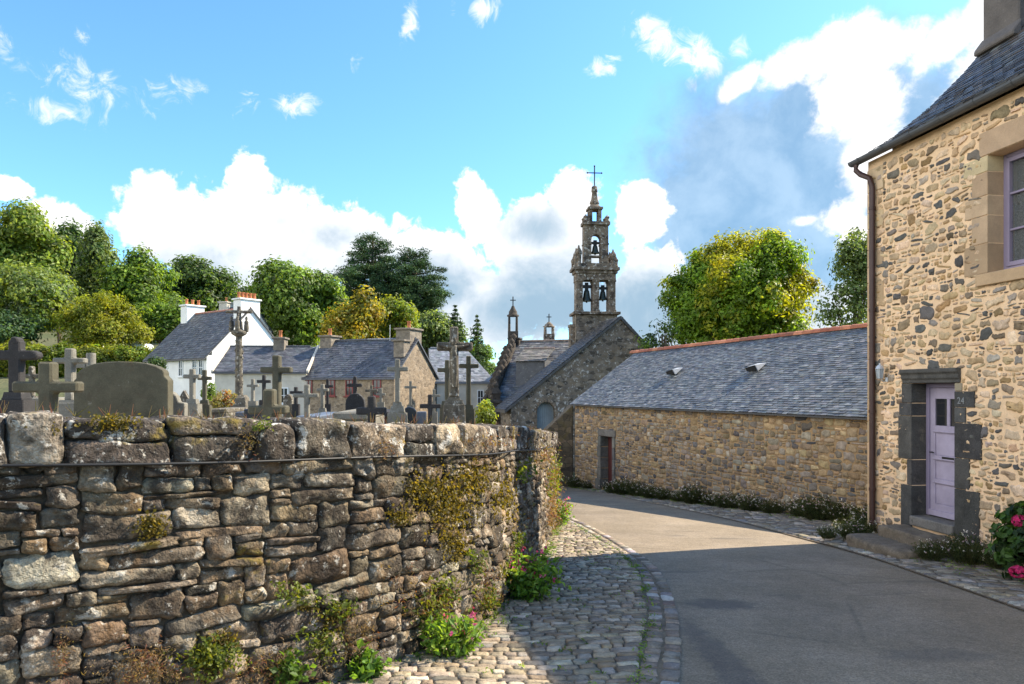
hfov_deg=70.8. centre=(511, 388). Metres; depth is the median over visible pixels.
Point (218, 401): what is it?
shrub
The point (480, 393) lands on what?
window
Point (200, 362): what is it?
window
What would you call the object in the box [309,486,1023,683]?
pavement grass
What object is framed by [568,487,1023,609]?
cobbled verge
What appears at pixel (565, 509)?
valerian
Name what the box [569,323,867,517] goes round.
stone barn
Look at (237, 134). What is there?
sky
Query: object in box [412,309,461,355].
broadleaf tree
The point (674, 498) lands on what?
fleabane
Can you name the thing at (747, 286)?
maple tree
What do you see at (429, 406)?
grave cross
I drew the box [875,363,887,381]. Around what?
wall lantern
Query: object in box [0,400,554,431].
wall top grass
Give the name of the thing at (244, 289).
broadleaf tree
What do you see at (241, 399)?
calvary
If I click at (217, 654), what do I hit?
creeping weeds
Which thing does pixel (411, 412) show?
headstone
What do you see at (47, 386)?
grave cross
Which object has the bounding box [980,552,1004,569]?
fleabane
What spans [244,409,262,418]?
headstone
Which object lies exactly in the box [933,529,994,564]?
fleabane
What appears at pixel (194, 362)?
window
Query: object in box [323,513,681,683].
cobbled pavement
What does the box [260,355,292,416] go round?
grave cross
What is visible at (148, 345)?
caravan
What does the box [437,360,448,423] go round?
grave cross
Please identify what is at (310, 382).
window
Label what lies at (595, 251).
bell
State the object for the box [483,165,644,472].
parish church
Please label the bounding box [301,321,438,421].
stone cottage
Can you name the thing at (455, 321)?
fir tree
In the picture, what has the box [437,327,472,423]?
grave cross
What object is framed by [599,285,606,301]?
bell
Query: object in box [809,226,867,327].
broadleaf tree
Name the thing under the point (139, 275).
broadleaf tree
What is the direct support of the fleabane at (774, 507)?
on the cobbled verge
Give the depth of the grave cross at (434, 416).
14.94 m
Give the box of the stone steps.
[846,524,952,558]
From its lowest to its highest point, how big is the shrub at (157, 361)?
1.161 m
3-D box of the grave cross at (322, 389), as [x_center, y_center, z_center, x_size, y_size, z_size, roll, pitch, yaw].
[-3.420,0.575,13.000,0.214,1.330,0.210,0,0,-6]
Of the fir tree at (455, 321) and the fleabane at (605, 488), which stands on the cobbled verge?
the fleabane at (605, 488)
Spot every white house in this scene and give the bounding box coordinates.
[143,292,273,402]
[217,297,272,332]
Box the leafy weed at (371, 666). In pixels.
[343,638,391,683]
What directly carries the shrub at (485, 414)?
on the graveyard ground
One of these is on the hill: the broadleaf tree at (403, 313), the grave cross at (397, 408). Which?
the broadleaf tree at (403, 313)
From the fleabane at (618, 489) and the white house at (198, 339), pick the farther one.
the white house at (198, 339)
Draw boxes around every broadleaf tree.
[0,196,77,346]
[0,259,84,342]
[0,309,55,376]
[36,216,87,343]
[50,289,155,349]
[70,219,124,299]
[92,242,186,342]
[127,297,190,343]
[160,254,246,311]
[232,283,271,324]
[244,254,350,346]
[314,284,392,339]
[372,293,425,337]
[389,320,469,349]
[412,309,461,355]
[469,343,498,374]
[634,318,682,349]
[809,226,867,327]
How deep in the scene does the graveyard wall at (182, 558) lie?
4.48 m
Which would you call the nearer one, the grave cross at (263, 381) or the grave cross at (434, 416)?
the grave cross at (434, 416)
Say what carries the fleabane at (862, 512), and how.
on the cobbled verge
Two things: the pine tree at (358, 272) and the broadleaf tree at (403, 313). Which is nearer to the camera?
the broadleaf tree at (403, 313)
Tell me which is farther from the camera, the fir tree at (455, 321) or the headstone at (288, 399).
the fir tree at (455, 321)
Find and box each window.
[177,361,182,377]
[192,360,196,373]
[198,360,203,375]
[282,387,288,404]
[305,380,312,392]
[325,380,335,396]
[343,380,352,396]
[372,380,382,397]
[475,390,483,406]
[1004,148,1023,268]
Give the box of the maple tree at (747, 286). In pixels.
[655,226,824,344]
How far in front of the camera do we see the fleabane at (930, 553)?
9.94 m
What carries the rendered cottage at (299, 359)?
on the hill
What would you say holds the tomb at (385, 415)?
on the graveyard ground
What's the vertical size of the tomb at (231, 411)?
0.840 m
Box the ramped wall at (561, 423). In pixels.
[544,405,572,486]
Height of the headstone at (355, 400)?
1.123 m
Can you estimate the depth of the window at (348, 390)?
43.27 m
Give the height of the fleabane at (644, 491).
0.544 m
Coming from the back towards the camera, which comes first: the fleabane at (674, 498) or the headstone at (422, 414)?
the fleabane at (674, 498)
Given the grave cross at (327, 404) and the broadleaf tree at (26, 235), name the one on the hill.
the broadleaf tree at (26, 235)
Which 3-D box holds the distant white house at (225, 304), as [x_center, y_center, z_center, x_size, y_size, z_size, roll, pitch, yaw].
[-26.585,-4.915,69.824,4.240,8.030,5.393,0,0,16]
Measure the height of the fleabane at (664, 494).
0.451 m
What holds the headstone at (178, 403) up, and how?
on the graveyard ground
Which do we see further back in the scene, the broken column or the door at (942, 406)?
the broken column
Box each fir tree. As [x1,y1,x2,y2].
[447,305,468,341]
[468,314,491,373]
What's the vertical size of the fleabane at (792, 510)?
0.549 m
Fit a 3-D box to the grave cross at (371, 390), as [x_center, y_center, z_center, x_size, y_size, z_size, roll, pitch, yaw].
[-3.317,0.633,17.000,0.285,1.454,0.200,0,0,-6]
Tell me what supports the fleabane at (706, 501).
on the cobbled verge
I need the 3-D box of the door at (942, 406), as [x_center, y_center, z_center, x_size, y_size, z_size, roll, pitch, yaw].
[6.532,0.964,10.797,0.108,1.958,0.744,0,0,-8]
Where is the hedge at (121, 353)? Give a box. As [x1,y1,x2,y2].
[0,339,154,374]
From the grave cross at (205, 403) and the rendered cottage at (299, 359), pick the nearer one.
the grave cross at (205, 403)
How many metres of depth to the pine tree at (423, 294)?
88.53 m
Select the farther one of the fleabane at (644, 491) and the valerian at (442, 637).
the fleabane at (644, 491)
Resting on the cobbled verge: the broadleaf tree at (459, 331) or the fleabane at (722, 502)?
the fleabane at (722, 502)
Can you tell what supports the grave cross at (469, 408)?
on the graveyard ground
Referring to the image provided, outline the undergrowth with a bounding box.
[0,363,79,376]
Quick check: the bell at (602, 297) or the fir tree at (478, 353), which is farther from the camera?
the fir tree at (478, 353)
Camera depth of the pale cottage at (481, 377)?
47.17 m
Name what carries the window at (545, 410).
in the parish church
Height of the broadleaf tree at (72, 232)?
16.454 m
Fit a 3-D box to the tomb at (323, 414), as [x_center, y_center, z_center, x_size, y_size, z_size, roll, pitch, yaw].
[-2.893,0.738,10.919,0.306,0.725,1.840,0,0,-3]
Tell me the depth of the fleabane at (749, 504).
17.29 m
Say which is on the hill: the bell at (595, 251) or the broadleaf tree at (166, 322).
the broadleaf tree at (166, 322)
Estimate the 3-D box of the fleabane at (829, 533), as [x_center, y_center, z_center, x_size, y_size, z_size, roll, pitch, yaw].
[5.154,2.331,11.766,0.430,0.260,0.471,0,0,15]
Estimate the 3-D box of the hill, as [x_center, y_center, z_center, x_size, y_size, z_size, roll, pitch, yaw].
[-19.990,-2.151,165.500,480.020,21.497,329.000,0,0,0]
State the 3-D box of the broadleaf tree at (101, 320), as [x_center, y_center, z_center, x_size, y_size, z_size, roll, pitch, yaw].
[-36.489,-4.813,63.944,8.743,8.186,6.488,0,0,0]
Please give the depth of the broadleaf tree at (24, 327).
61.87 m
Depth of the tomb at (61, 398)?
15.04 m
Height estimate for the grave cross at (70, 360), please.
1.756 m
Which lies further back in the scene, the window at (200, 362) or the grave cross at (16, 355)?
the window at (200, 362)
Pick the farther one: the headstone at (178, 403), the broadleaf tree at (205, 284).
the broadleaf tree at (205, 284)
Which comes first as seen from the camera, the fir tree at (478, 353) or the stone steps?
the stone steps
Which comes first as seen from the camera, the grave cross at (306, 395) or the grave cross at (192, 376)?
the grave cross at (306, 395)
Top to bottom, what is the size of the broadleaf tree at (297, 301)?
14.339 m
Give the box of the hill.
[0,329,438,422]
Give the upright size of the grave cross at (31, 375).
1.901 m
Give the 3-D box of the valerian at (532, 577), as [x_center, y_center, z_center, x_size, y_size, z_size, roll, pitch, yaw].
[0.246,1.937,7.569,0.752,0.605,0.807,0,0,0]
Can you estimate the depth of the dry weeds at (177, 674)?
4.98 m
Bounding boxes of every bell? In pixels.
[583,283,591,302]
[591,240,599,254]
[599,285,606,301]
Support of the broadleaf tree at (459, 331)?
on the hill
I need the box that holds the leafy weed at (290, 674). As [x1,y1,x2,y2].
[267,647,316,683]
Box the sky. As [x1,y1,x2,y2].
[0,0,983,365]
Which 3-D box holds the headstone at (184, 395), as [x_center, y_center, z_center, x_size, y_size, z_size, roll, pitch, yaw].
[-6.823,0.654,15.001,0.188,1.252,0.150,0,0,-6]
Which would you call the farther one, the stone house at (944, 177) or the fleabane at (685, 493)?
the fleabane at (685, 493)
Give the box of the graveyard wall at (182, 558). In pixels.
[0,410,557,683]
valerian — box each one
[419,607,491,657]
[505,544,571,601]
[556,496,576,524]
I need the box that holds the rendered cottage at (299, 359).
[211,330,319,415]
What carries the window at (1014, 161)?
in the stone house at (944, 177)
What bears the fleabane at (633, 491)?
on the cobbled verge
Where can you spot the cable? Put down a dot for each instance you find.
(169, 463)
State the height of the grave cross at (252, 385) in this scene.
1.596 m
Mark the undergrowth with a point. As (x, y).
(5, 375)
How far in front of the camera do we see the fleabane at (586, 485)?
25.66 m
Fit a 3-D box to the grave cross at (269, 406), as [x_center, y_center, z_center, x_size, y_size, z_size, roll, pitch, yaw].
[-2.464,0.509,7.299,0.377,1.019,0.180,0,0,-6]
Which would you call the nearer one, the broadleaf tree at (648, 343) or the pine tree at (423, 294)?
the broadleaf tree at (648, 343)
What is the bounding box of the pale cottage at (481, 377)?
[428,347,491,420]
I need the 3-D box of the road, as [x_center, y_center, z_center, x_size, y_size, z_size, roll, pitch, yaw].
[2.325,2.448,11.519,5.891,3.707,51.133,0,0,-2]
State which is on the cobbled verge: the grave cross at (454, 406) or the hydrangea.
the hydrangea
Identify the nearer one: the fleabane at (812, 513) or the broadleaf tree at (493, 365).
the fleabane at (812, 513)
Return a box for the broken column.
[76,353,95,367]
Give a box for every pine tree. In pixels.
[326,232,412,305]
[374,245,455,316]
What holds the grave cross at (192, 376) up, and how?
on the graveyard ground
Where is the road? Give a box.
[556,487,1023,683]
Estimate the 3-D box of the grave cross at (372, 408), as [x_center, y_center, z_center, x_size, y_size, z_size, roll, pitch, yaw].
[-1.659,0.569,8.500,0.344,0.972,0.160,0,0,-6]
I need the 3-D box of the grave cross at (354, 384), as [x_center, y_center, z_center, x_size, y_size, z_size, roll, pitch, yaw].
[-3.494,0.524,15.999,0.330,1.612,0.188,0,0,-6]
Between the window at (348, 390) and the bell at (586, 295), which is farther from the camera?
the window at (348, 390)
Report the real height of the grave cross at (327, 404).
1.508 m
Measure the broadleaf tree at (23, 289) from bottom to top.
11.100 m
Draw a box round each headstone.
[74,361,172,419]
[173,392,187,415]
[180,390,188,402]
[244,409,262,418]
[283,394,293,417]
[345,393,365,410]
[405,407,416,423]
[417,411,426,423]
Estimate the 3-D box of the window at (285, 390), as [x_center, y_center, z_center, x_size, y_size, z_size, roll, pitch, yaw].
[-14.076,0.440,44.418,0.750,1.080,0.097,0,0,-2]
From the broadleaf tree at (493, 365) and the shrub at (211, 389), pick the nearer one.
the shrub at (211, 389)
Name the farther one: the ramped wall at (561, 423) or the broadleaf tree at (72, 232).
the broadleaf tree at (72, 232)
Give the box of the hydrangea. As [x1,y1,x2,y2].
[984,501,1023,579]
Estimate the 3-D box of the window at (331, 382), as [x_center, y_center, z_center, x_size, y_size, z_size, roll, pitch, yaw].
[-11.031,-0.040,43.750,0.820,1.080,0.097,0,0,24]
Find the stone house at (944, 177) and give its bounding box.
[848,0,1023,565]
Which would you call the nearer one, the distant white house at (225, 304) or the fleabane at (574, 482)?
the fleabane at (574, 482)
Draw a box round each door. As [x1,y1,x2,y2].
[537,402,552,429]
[608,437,612,483]
[928,388,955,519]
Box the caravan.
[119,343,153,350]
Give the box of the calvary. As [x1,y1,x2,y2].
[220,306,251,407]
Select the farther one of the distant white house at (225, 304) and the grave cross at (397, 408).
the distant white house at (225, 304)
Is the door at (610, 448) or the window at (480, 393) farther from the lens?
the window at (480, 393)
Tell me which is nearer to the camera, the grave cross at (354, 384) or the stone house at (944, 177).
the stone house at (944, 177)
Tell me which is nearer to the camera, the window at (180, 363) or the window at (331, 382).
the window at (331, 382)
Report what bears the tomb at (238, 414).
on the graveyard ground
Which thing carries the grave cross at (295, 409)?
on the graveyard ground
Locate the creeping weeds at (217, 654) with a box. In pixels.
[163,416,564,683]
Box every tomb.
[32,397,64,408]
[212,407,247,417]
[235,411,243,417]
[297,412,333,417]
[333,409,383,423]
[384,409,389,423]
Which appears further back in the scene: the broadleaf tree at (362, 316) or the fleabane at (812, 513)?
the broadleaf tree at (362, 316)
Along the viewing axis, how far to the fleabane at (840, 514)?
14.74 m
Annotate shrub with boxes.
[147,355,167,368]
[199,381,216,401]
[208,388,237,408]
[474,399,498,424]
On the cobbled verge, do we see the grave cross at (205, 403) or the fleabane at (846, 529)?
the fleabane at (846, 529)
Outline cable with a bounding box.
[0,446,551,466]
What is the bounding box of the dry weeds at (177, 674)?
[45,422,565,683]
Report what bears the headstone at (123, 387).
on the graveyard ground
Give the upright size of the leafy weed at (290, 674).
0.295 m
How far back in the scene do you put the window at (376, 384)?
42.45 m
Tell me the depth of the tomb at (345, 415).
9.61 m
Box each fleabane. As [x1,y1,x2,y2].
[565,475,582,487]
[579,481,592,488]
[601,481,618,493]
[605,478,636,494]
[623,477,646,495]
[637,482,663,498]
[650,486,673,499]
[669,489,681,501]
[671,482,712,503]
[700,494,717,505]
[708,488,741,507]
[730,491,766,510]
[756,496,785,513]
[779,495,814,516]
[791,492,845,520]
[813,525,840,539]
[818,498,863,522]
[831,512,878,539]
[849,503,866,525]
[910,538,951,561]
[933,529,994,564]
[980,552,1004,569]
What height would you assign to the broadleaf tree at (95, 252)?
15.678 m
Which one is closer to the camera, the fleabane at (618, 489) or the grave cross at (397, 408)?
the grave cross at (397, 408)
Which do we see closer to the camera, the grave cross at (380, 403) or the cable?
the cable
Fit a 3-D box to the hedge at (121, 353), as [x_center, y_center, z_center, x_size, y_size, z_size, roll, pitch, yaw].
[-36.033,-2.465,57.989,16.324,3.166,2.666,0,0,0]
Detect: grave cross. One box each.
[0,337,42,413]
[12,362,83,412]
[25,366,37,397]
[53,348,87,416]
[183,369,201,415]
[197,370,211,417]
[247,379,258,406]
[248,389,289,418]
[257,375,270,404]
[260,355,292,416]
[290,387,302,416]
[293,384,318,416]
[316,384,328,412]
[325,379,332,411]
[347,376,362,392]
[356,396,386,422]
[365,385,377,395]
[376,388,385,406]
[387,359,407,422]
[404,381,416,407]
[420,394,440,423]
[432,389,439,423]
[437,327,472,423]
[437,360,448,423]
[459,356,478,423]
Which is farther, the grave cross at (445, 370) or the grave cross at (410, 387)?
the grave cross at (410, 387)
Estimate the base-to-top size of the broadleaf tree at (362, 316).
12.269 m
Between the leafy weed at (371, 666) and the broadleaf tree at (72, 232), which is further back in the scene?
the broadleaf tree at (72, 232)

